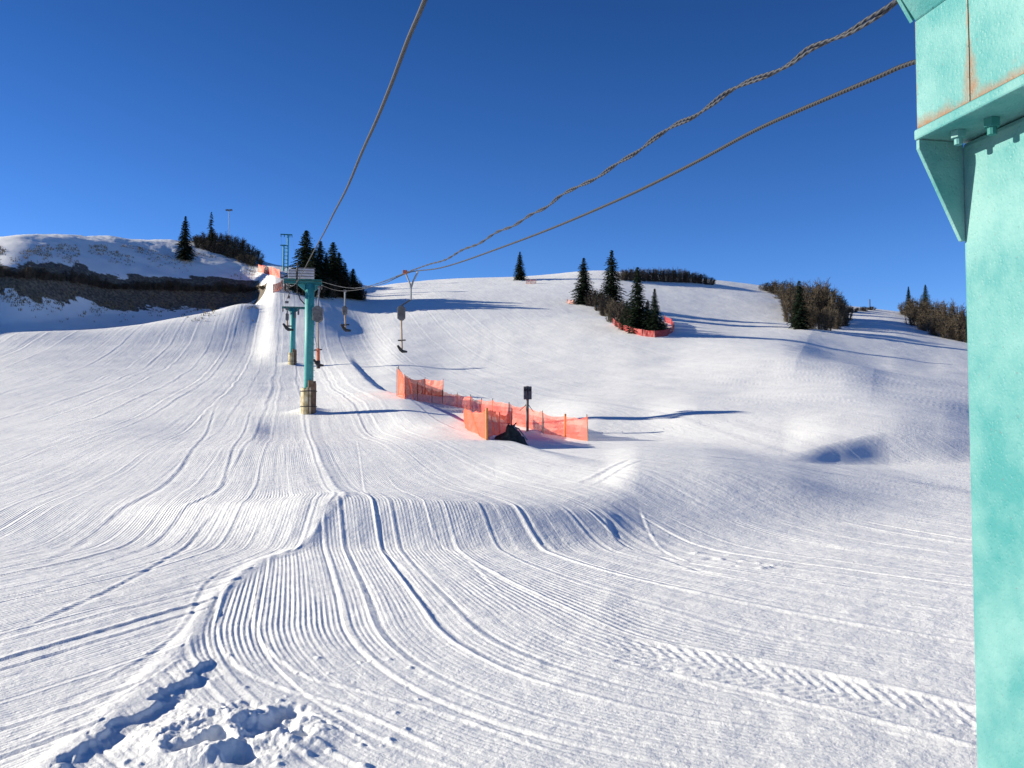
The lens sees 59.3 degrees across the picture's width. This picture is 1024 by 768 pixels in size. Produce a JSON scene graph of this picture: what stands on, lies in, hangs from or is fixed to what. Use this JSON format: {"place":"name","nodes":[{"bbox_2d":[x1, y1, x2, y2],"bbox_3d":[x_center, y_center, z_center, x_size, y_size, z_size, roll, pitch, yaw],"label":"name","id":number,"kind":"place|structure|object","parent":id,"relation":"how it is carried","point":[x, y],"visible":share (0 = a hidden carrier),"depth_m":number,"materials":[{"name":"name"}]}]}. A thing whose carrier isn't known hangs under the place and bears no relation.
{"place":"outdoors","nodes":[
{"label":"outdoors","id":0,"kind":"place"},
{"bbox_2d":[0,0,966,316],"label":"sky","id":1,"kind":"structure","parent":0,"point":[128,119],"materials":[{"name":"blue"}]},
{"bbox_2d":[0,234,976,767],"bbox_3d":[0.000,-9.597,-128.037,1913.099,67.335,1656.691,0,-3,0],"label":"snow slope","id":2,"kind":"structure","parent":0,"point":[734,530],"depth_m":12.22,"materials":[{"name":"white snow"}]},
{"bbox_2d":[0,268,13,276],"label":"bare shrub","id":3,"kind":"object","parent":2,"relation":"on","point":[2,272],"visible":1,"depth_m":121.44,"materials":[{"name":"brown plant"}]},
{"bbox_2d":[19,264,35,278],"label":"bare shrub","id":4,"kind":"object","parent":2,"relation":"on","point":[28,270],"visible":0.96,"depth_m":122.96,"materials":[{"name":"brown plant"}]},
{"bbox_2d":[34,267,49,279],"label":"bare shrub","id":5,"kind":"object","parent":2,"relation":"on","point":[40,272],"visible":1,"depth_m":124.65,"materials":[{"name":"brown plant"}]},
{"bbox_2d":[63,268,78,282],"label":"bare shrub","id":6,"kind":"object","parent":2,"relation":"on","point":[74,275],"visible":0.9,"depth_m":129.84,"materials":[{"name":"brown plant"}]},
{"bbox_2d":[77,273,88,283],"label":"bare shrub","id":7,"kind":"object","parent":2,"relation":"on","point":[82,279],"visible":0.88,"depth_m":131.48,"materials":[{"name":"brown plant"}]},
{"bbox_2d":[86,274,101,286],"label":"bare shrub","id":8,"kind":"object","parent":2,"relation":"on","point":[94,280],"visible":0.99,"depth_m":133.42,"materials":[{"name":"brown plant"}]},
{"bbox_2d":[95,279,112,288],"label":"bare shrub","id":9,"kind":"object","parent":2,"relation":"on","point":[105,282],"visible":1,"depth_m":135.15,"materials":[{"name":"brown plant"}]},
{"bbox_2d":[0,243,257,321],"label":"dry grass","id":10,"kind":"structure","parent":2,"relation":"on","point":[96,249],"depth_m":134.54,"materials":[{"name":"brown plant"}]},
{"bbox_2d":[128,281,143,289],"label":"bare shrub","id":11,"kind":"object","parent":2,"relation":"on","point":[136,284],"visible":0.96,"depth_m":138.84,"materials":[{"name":"brown plant"}]},
{"bbox_2d":[137,279,152,289],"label":"bare shrub","id":12,"kind":"object","parent":2,"relation":"on","point":[146,284],"visible":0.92,"depth_m":140.63,"materials":[{"name":"brown plant"}]},
{"bbox_2d":[149,281,165,290],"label":"bare shrub","id":13,"kind":"object","parent":2,"relation":"on","point":[159,286],"visible":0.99,"depth_m":142.05,"materials":[{"name":"brown plant"}]},
{"bbox_2d":[160,279,173,290],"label":"bare shrub","id":14,"kind":"object","parent":2,"relation":"on","point":[168,283],"visible":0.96,"depth_m":143.39,"materials":[{"name":"brown plant"}]},
{"bbox_2d":[172,278,184,290],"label":"bare shrub","id":15,"kind":"object","parent":2,"relation":"on","point":[177,284],"visible":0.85,"depth_m":144.51,"materials":[{"name":"brown plant"}]},
{"bbox_2d":[174,216,196,260],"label":"spruce tree","id":16,"kind":"object","parent":2,"relation":"on","point":[185,251],"visible":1,"depth_m":156.09,"materials":[{"name":"green plant"}]},
{"bbox_2d":[180,282,195,290],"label":"bare shrub","id":17,"kind":"object","parent":2,"relation":"on","point":[187,286],"visible":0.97,"depth_m":145.72,"materials":[{"name":"brown plant"}]},
{"bbox_2d":[192,237,206,248],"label":"bare shrub","id":18,"kind":"object","parent":2,"relation":"on","point":[196,241],"visible":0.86,"depth_m":166.16,"materials":[{"name":"brown plant"}]},
{"bbox_2d":[201,240,214,250],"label":"bare shrub","id":19,"kind":"object","parent":2,"relation":"on","point":[206,244],"visible":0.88,"depth_m":165.37,"materials":[{"name":"brown plant"}]},
{"bbox_2d":[206,212,217,249],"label":"spruce tree","id":20,"kind":"object","parent":2,"relation":"on","point":[211,235],"visible":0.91,"depth_m":166.78,"materials":[{"name":"green plant"}]},
{"bbox_2d":[208,242,226,253],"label":"bare shrub","id":21,"kind":"object","parent":2,"relation":"on","point":[217,246],"visible":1,"depth_m":164.96,"materials":[{"name":"brown plant"}]},
{"bbox_2d":[212,280,227,291],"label":"bare shrub","id":22,"kind":"object","parent":2,"relation":"on","point":[219,286],"visible":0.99,"depth_m":149.98,"materials":[{"name":"brown plant"}]},
{"bbox_2d":[216,233,231,245],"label":"bare shrub","id":23,"kind":"object","parent":2,"relation":"on","point":[223,237],"visible":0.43,"depth_m":168.02,"materials":[{"name":"brown plant"}]},
{"bbox_2d":[220,244,233,255],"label":"bare shrub","id":24,"kind":"object","parent":2,"relation":"on","point":[224,249],"visible":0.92,"depth_m":165.05,"materials":[{"name":"brown plant"}]},
{"bbox_2d":[223,283,236,291],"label":"bare shrub","id":25,"kind":"object","parent":2,"relation":"on","point":[231,289],"visible":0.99,"depth_m":150.69,"materials":[{"name":"brown plant"}]},
{"bbox_2d":[222,234,240,248],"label":"bare shrub","id":26,"kind":"object","parent":2,"relation":"on","point":[233,240],"visible":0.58,"depth_m":168.09,"materials":[{"name":"brown plant"}]},
{"bbox_2d":[225,247,241,258],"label":"bare shrub","id":27,"kind":"object","parent":2,"relation":"on","point":[235,250],"visible":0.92,"depth_m":164.64,"materials":[{"name":"brown plant"}]},
{"bbox_2d":[233,283,248,291],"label":"bare shrub","id":28,"kind":"object","parent":2,"relation":"on","point":[240,288],"visible":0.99,"depth_m":151.17,"materials":[{"name":"brown plant"}]},
{"bbox_2d":[233,237,249,251],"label":"bare shrub","id":29,"kind":"object","parent":2,"relation":"on","point":[242,241],"visible":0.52,"depth_m":168.42,"materials":[{"name":"brown plant"}]},
{"bbox_2d":[236,253,252,263],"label":"bare shrub","id":30,"kind":"object","parent":2,"relation":"on","point":[246,259],"visible":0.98,"depth_m":162.91,"materials":[{"name":"brown plant"}]},
{"bbox_2d":[239,242,254,255],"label":"bare shrub","id":31,"kind":"object","parent":2,"relation":"on","point":[249,250],"visible":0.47,"depth_m":168.17,"materials":[{"name":"brown plant"}]},
{"bbox_2d":[247,255,263,265],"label":"bare shrub","id":32,"kind":"object","parent":2,"relation":"on","point":[252,260],"visible":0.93,"depth_m":162.78,"materials":[{"name":"brown plant"}]},
{"bbox_2d":[248,248,265,259],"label":"bare shrub","id":33,"kind":"object","parent":2,"relation":"on","point":[255,252],"visible":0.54,"depth_m":167.87,"materials":[{"name":"brown plant"}]},
{"bbox_2d":[258,264,279,277],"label":"safety fence","id":34,"kind":"object","parent":2,"relation":"on","point":[269,270],"visible":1,"depth_m":152.72,"materials":[{"name":"orange plastic"}]},
{"bbox_2d":[273,280,282,292],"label":"safety fence","id":35,"kind":"object","parent":2,"relation":"on","point":[280,286],"visible":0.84,"depth_m":135.81,"materials":[{"name":"orange plastic"}]},
{"bbox_2d":[280,234,291,270],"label":"lift tower","id":36,"kind":"structure","parent":2,"relation":"on","point":[287,259],"depth_m":156.43,"materials":[{"name":"teal metal"}]},
{"bbox_2d":[282,306,304,364],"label":"lift tower","id":37,"kind":"structure","parent":2,"relation":"on","point":[292,356],"depth_m":87.16,"materials":[{"name":"teal metal"}]},
{"bbox_2d":[282,308,292,330],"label":"bar","id":38,"kind":"object","parent":37,"relation":"hanging from","point":[286,327],"visible":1,"depth_m":86.65,"materials":[{"name":"grey metal"}]},
{"bbox_2d":[283,262,321,414],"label":"lift tower","id":39,"kind":"structure","parent":2,"relation":"on","point":[307,283],"depth_m":41.22,"materials":[{"name":"teal metal"}]},
{"bbox_2d":[281,0,426,308],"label":"haul rope","id":40,"kind":"object","parent":39,"relation":"attached to","point":[411,31],"visible":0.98,"depth_m":4.62,"materials":[{"name":"metal"}]},
{"bbox_2d":[320,0,897,288],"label":"lashed cable","id":41,"kind":"object","parent":39,"relation":"attached to","point":[876,15],"visible":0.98,"depth_m":3.09,"materials":[{"name":"grey metal"}]},
{"bbox_2d":[281,230,328,293],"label":"spruce tree","id":42,"kind":"object","parent":2,"relation":"on","point":[305,250],"visible":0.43,"depth_m":138.67,"materials":[{"name":"green plant"}]},
{"bbox_2d":[292,248,332,299],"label":"spruce tree","id":43,"kind":"object","parent":2,"relation":"on","point":[312,262],"visible":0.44,"depth_m":136.53,"materials":[{"name":"green plant"}]},
{"bbox_2d":[315,241,336,286],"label":"spruce tree","id":44,"kind":"object","parent":2,"relation":"on","point":[319,254],"visible":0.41,"depth_m":140.36,"materials":[{"name":"green plant"}]},
{"bbox_2d":[322,253,331,294],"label":"spruce tree","id":45,"kind":"object","parent":2,"relation":"on","point":[326,264],"visible":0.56,"depth_m":139.97,"materials":[{"name":"green plant"}]},
{"bbox_2d":[324,276,339,298],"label":"bare shrub","id":46,"kind":"object","parent":2,"relation":"on","point":[334,294],"visible":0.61,"depth_m":138.98,"materials":[{"name":"plant"}]},
{"bbox_2d":[325,242,353,294],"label":"spruce tree","id":47,"kind":"object","parent":2,"relation":"on","point":[332,255],"visible":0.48,"depth_m":142.66,"materials":[{"name":"green plant"}]},
{"bbox_2d":[329,274,350,297],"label":"bare shrub","id":48,"kind":"object","parent":2,"relation":"on","point":[340,295],"visible":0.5,"depth_m":141.50,"materials":[{"name":"plant"}]},
{"bbox_2d":[331,253,356,298],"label":"spruce tree","id":49,"kind":"object","parent":2,"relation":"on","point":[337,262],"visible":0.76,"depth_m":141.47,"materials":[{"name":"green plant"}]},
{"bbox_2d":[347,269,365,300],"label":"spruce tree","id":50,"kind":"object","parent":2,"relation":"on","point":[356,286],"visible":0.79,"depth_m":143.57,"materials":[{"name":"green plant"}]},
{"bbox_2d":[398,366,442,395],"bbox_3d":[-5.369,0.156,52.627,2.232,1.881,8.872,0,-3,0],"label":"safety fence","id":51,"kind":"object","parent":2,"relation":"on","point":[433,383],"visible":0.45,"depth_m":56.16,"materials":[{"name":"orange plastic"}]},
{"bbox_2d":[463,407,512,439],"bbox_3d":[-0.929,1.553,36.347,2.031,1.761,16.493,0,-3,-4],"label":"safety fence","id":52,"kind":"object","parent":2,"relation":"on","point":[495,421],"visible":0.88,"depth_m":31.67,"materials":[{"name":"orange plastic"}]},
{"bbox_2d":[397,370,587,440],"bbox_3d":[-1.725,0.807,41.467,3.517,3.957,18.891,1,-3,-24],"label":"safety fence","id":53,"kind":"object","parent":2,"relation":"on","point":[422,392],"visible":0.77,"depth_m":39.98,"materials":[{"name":"orange plastic"}]},
{"bbox_2d":[494,423,528,445],"bbox_3d":[-0.021,1.625,28.465,1.108,0.826,0.863,-1,-3,24],"label":"heap","id":54,"kind":"object","parent":2,"relation":"on","point":[511,433],"visible":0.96,"depth_m":28.21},
{"bbox_2d":[513,252,527,279],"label":"spruce tree","id":55,"kind":"object","parent":2,"relation":"on","point":[520,274],"visible":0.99,"depth_m":168.17,"materials":[{"name":"green plant"}]},
{"bbox_2d":[522,386,533,431],"bbox_3d":[0.585,1.134,36.225,0.582,2.115,0.222,0,-3,0],"label":"signal pole","id":56,"kind":"object","parent":2,"relation":"on","point":[527,393],"visible":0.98,"depth_m":36.22,"materials":[{"name":"metal"}]},
{"bbox_2d":[569,258,599,303],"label":"spruce tree","id":57,"kind":"object","parent":2,"relation":"on","point":[583,288],"visible":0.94,"depth_m":138.71,"materials":[{"name":"green plant"}]},
{"bbox_2d":[584,290,597,306],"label":"bare shrub","id":58,"kind":"object","parent":2,"relation":"on","point":[590,302],"visible":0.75,"depth_m":136.75,"materials":[{"name":"brown plant"}]},
{"bbox_2d":[592,292,605,310],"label":"bare shrub","id":59,"kind":"object","parent":2,"relation":"on","point":[594,299],"visible":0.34,"depth_m":132.61,"materials":[{"name":"brown plant"}]},
{"bbox_2d":[597,294,611,315],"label":"bare shrub","id":60,"kind":"object","parent":2,"relation":"on","point":[602,301],"visible":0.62,"depth_m":127.45,"materials":[{"name":"brown plant"}]},
{"bbox_2d":[594,250,628,310],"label":"spruce tree","id":61,"kind":"object","parent":2,"relation":"on","point":[611,289],"visible":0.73,"depth_m":132.69,"materials":[{"name":"green plant"}]},
{"bbox_2d":[604,297,623,322],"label":"bare shrub","id":62,"kind":"object","parent":2,"relation":"on","point":[609,310],"visible":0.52,"depth_m":119.43,"materials":[{"name":"brown plant"}]},
{"bbox_2d":[611,297,624,326],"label":"bare shrub","id":63,"kind":"object","parent":2,"relation":"on","point":[618,315],"visible":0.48,"depth_m":114.65,"materials":[{"name":"brown plant"}]},
{"bbox_2d":[616,269,628,280],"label":"bare shrub","id":64,"kind":"object","parent":2,"relation":"on","point":[623,275],"visible":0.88,"depth_m":166.08,"materials":[{"name":"brown plant"}]},
{"bbox_2d":[618,301,629,330],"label":"spruce tree","id":65,"kind":"object","parent":2,"relation":"on","point":[621,323],"visible":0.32,"depth_m":112.39,"materials":[{"name":"green plant"}]},
{"bbox_2d":[620,267,650,332],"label":"spruce tree","id":66,"kind":"object","parent":2,"relation":"on","point":[636,305],"visible":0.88,"depth_m":109.15,"materials":[{"name":"green plant"}]},
{"bbox_2d":[612,315,673,336],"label":"safety fence","id":67,"kind":"object","parent":2,"relation":"on","point":[661,332],"visible":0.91,"depth_m":107.28,"materials":[{"name":"orange plastic"}]},
{"bbox_2d":[638,301,653,333],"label":"spruce tree","id":68,"kind":"object","parent":2,"relation":"on","point":[646,309],"visible":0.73,"depth_m":108.16,"materials":[{"name":"green plant"}]},
{"bbox_2d":[646,269,660,281],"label":"bare shrub","id":69,"kind":"object","parent":2,"relation":"on","point":[655,278],"visible":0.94,"depth_m":167.18,"materials":[{"name":"brown plant"}]},
{"bbox_2d":[645,289,664,334],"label":"spruce tree","id":70,"kind":"object","parent":2,"relation":"on","point":[655,313],"visible":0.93,"depth_m":107.54,"materials":[{"name":"green plant"}]},
{"bbox_2d":[658,268,672,281],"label":"bare shrub","id":71,"kind":"object","parent":2,"relation":"on","point":[665,278],"visible":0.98,"depth_m":167.56,"materials":[{"name":"brown plant"}]},
{"bbox_2d":[673,267,683,282],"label":"bare shrub","id":72,"kind":"object","parent":2,"relation":"on","point":[680,278],"visible":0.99,"depth_m":167.93,"materials":[{"name":"brown plant"}]},
{"bbox_2d":[766,279,780,293],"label":"bare shrub","id":73,"kind":"object","parent":2,"relation":"on","point":[773,284],"visible":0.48,"depth_m":165.79,"materials":[{"name":"brown plant"}]},
{"bbox_2d":[773,279,789,298],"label":"bare shrub","id":74,"kind":"object","parent":2,"relation":"on","point":[784,284],"visible":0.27,"depth_m":160.93,"materials":[{"name":"brown plant"}]},
{"bbox_2d":[777,278,796,304],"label":"bare shrub","id":75,"kind":"object","parent":2,"relation":"on","point":[784,290],"visible":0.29,"depth_m":151.64,"materials":[{"name":"brown plant"}]},
{"bbox_2d":[781,296,794,321],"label":"bare shrub","id":76,"kind":"object","parent":2,"relation":"on","point":[785,309],"visible":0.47,"depth_m":136.63,"materials":[{"name":"brown plant"}]},
{"bbox_2d":[779,282,809,312],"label":"bare shrub","id":77,"kind":"object","parent":2,"relation":"on","point":[786,296],"visible":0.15,"depth_m":146.47,"materials":[{"name":"brown plant"}]},
{"bbox_2d":[787,281,813,329],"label":"spruce tree","id":78,"kind":"object","parent":2,"relation":"on","point":[799,319],"visible":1,"depth_m":124.23,"materials":[{"name":"green plant"}]},
{"bbox_2d":[790,280,821,304],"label":"bare shrub","id":79,"kind":"object","parent":2,"relation":"on","point":[805,291],"visible":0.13,"depth_m":143.10,"materials":[{"name":"brown plant"}]},
{"bbox_2d":[805,303,821,329],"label":"bare shrub","id":80,"kind":"object","parent":2,"relation":"on","point":[813,322],"visible":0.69,"depth_m":126.20,"materials":[{"name":"brown plant"}]},
{"bbox_2d":[800,281,829,319],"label":"bare shrub","id":81,"kind":"object","parent":2,"relation":"on","point":[809,301],"visible":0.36,"depth_m":139.23,"materials":[{"name":"brown plant"}]},
{"bbox_2d":[805,278,840,322],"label":"bare shrub","id":82,"kind":"object","parent":2,"relation":"on","point":[831,302],"visible":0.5,"depth_m":138.69,"materials":[{"name":"brown plant"}]},
{"bbox_2d":[815,304,835,330],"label":"bare shrub","id":83,"kind":"object","parent":2,"relation":"on","point":[824,315],"visible":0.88,"depth_m":127.07,"materials":[{"name":"brown plant"}]},
{"bbox_2d":[815,284,848,325],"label":"bare shrub","id":84,"kind":"object","parent":2,"relation":"on","point":[843,310],"visible":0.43,"depth_m":138.07,"materials":[{"name":"brown plant"}]},
{"bbox_2d":[826,306,843,329],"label":"bare shrub","id":85,"kind":"object","parent":2,"relation":"on","point":[837,319],"visible":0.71,"depth_m":133.07,"materials":[{"name":"brown plant"}]},
{"bbox_2d":[902,297,920,316],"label":"bare shrub","id":86,"kind":"object","parent":2,"relation":"on","point":[911,305],"visible":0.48,"depth_m":163.74,"materials":[{"name":"brown plant"}]},
{"bbox_2d":[904,307,922,325],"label":"bare shrub","id":87,"kind":"object","parent":2,"relation":"on","point":[912,316],"visible":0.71,"depth_m":146.44,"materials":[{"name":"brown plant"}]},
{"bbox_2d":[909,295,930,321],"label":"bare shrub","id":88,"kind":"object","parent":2,"relation":"on","point":[917,304],"visible":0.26,"depth_m":156.99,"materials":[{"name":"brown plant"}]},
{"bbox_2d":[918,285,932,316],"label":"spruce tree","id":89,"kind":"object","parent":2,"relation":"on","point":[925,295],"visible":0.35,"depth_m":168.96,"materials":[{"name":"green plant"}]},
{"bbox_2d":[914,310,937,331],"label":"bare shrub","id":90,"kind":"object","parent":2,"relation":"on","point":[923,323],"visible":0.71,"depth_m":140.88,"materials":[{"name":"brown plant"}]},
{"bbox_2d":[915,296,936,320],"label":"bare shrub","id":91,"kind":"object","parent":2,"relation":"on","point":[925,307],"visible":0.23,"depth_m":153.34,"materials":[{"name":"brown plant"}]},
{"bbox_2d":[927,313,945,336],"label":"bare shrub","id":92,"kind":"object","parent":2,"relation":"on","point":[933,329],"visible":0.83,"depth_m":135.62,"materials":[{"name":"brown plant"}]},
{"bbox_2d":[925,298,947,327],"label":"bare shrub","id":93,"kind":"object","parent":2,"relation":"on","point":[934,309],"visible":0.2,"depth_m":147.50,"materials":[{"name":"brown plant"}]},
{"bbox_2d":[932,302,955,330],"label":"bare shrub","id":94,"kind":"object","parent":2,"relation":"on","point":[943,308],"visible":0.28,"depth_m":142.61,"materials":[{"name":"brown plant"}]},
{"bbox_2d":[939,316,961,339],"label":"bare shrub","id":95,"kind":"object","parent":2,"relation":"on","point":[943,331],"visible":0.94,"depth_m":133.17,"materials":[{"name":"brown plant"}]},
{"bbox_2d":[939,299,964,332],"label":"bare shrub","id":96,"kind":"object","parent":2,"relation":"on","point":[951,311],"visible":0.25,"depth_m":139.61,"materials":[{"name":"brown plant"}]},
{"bbox_2d":[948,320,966,341],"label":"bare shrub","id":97,"kind":"object","parent":2,"relation":"on","point":[956,337],"visible":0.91,"depth_m":132.08,"materials":[{"name":"brown plant"}]},
{"bbox_2d":[948,306,966,332],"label":"bare shrub","id":98,"kind":"object","parent":2,"relation":"on","point":[959,318],"visible":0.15,"depth_m":136.12,"materials":[{"name":"brown plant"}]},
{"bbox_2d":[897,0,1023,767],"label":"lift tower","id":99,"kind":"structure","parent":2,"relation":"on","point":[970,73],"depth_m":1.82,"materials":[{"name":"teal metal"}]},
{"bbox_2d":[292,59,915,301],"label":"haul rope","id":100,"kind":"object","parent":99,"relation":"attached to","point":[855,86],"visible":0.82,"depth_m":3.07,"materials":[{"name":"metal"}]},
{"bbox_2d":[312,286,323,368],"bbox_3d":[-8.839,-2.593,41.047,0.507,3.778,0.355,0,-3,0],"label":"bar","id":101,"kind":"object","parent":100,"relation":"hanging from","point":[317,312],"visible":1,"depth_m":40.94,"materials":[{"name":"metal"}]},
{"bbox_2d":[340,290,350,331],"bbox_3d":[-4.327,-1.899,23.398,0.295,1.093,0.130,1,-3,-24],"label":"bar","id":102,"kind":"object","parent":100,"relation":"hanging from","point":[344,310],"visible":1,"depth_m":23.36,"materials":[{"name":"metal"}]},
{"bbox_2d":[397,270,418,352],"bbox_3d":[-1.269,-0.880,10.948,0.262,1.010,0.080,0,-3,-8],"label":"bar","id":103,"kind":"object","parent":100,"relation":"hanging from","point":[401,309],"visible":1,"depth_m":10.92,"materials":[{"name":"metal"}]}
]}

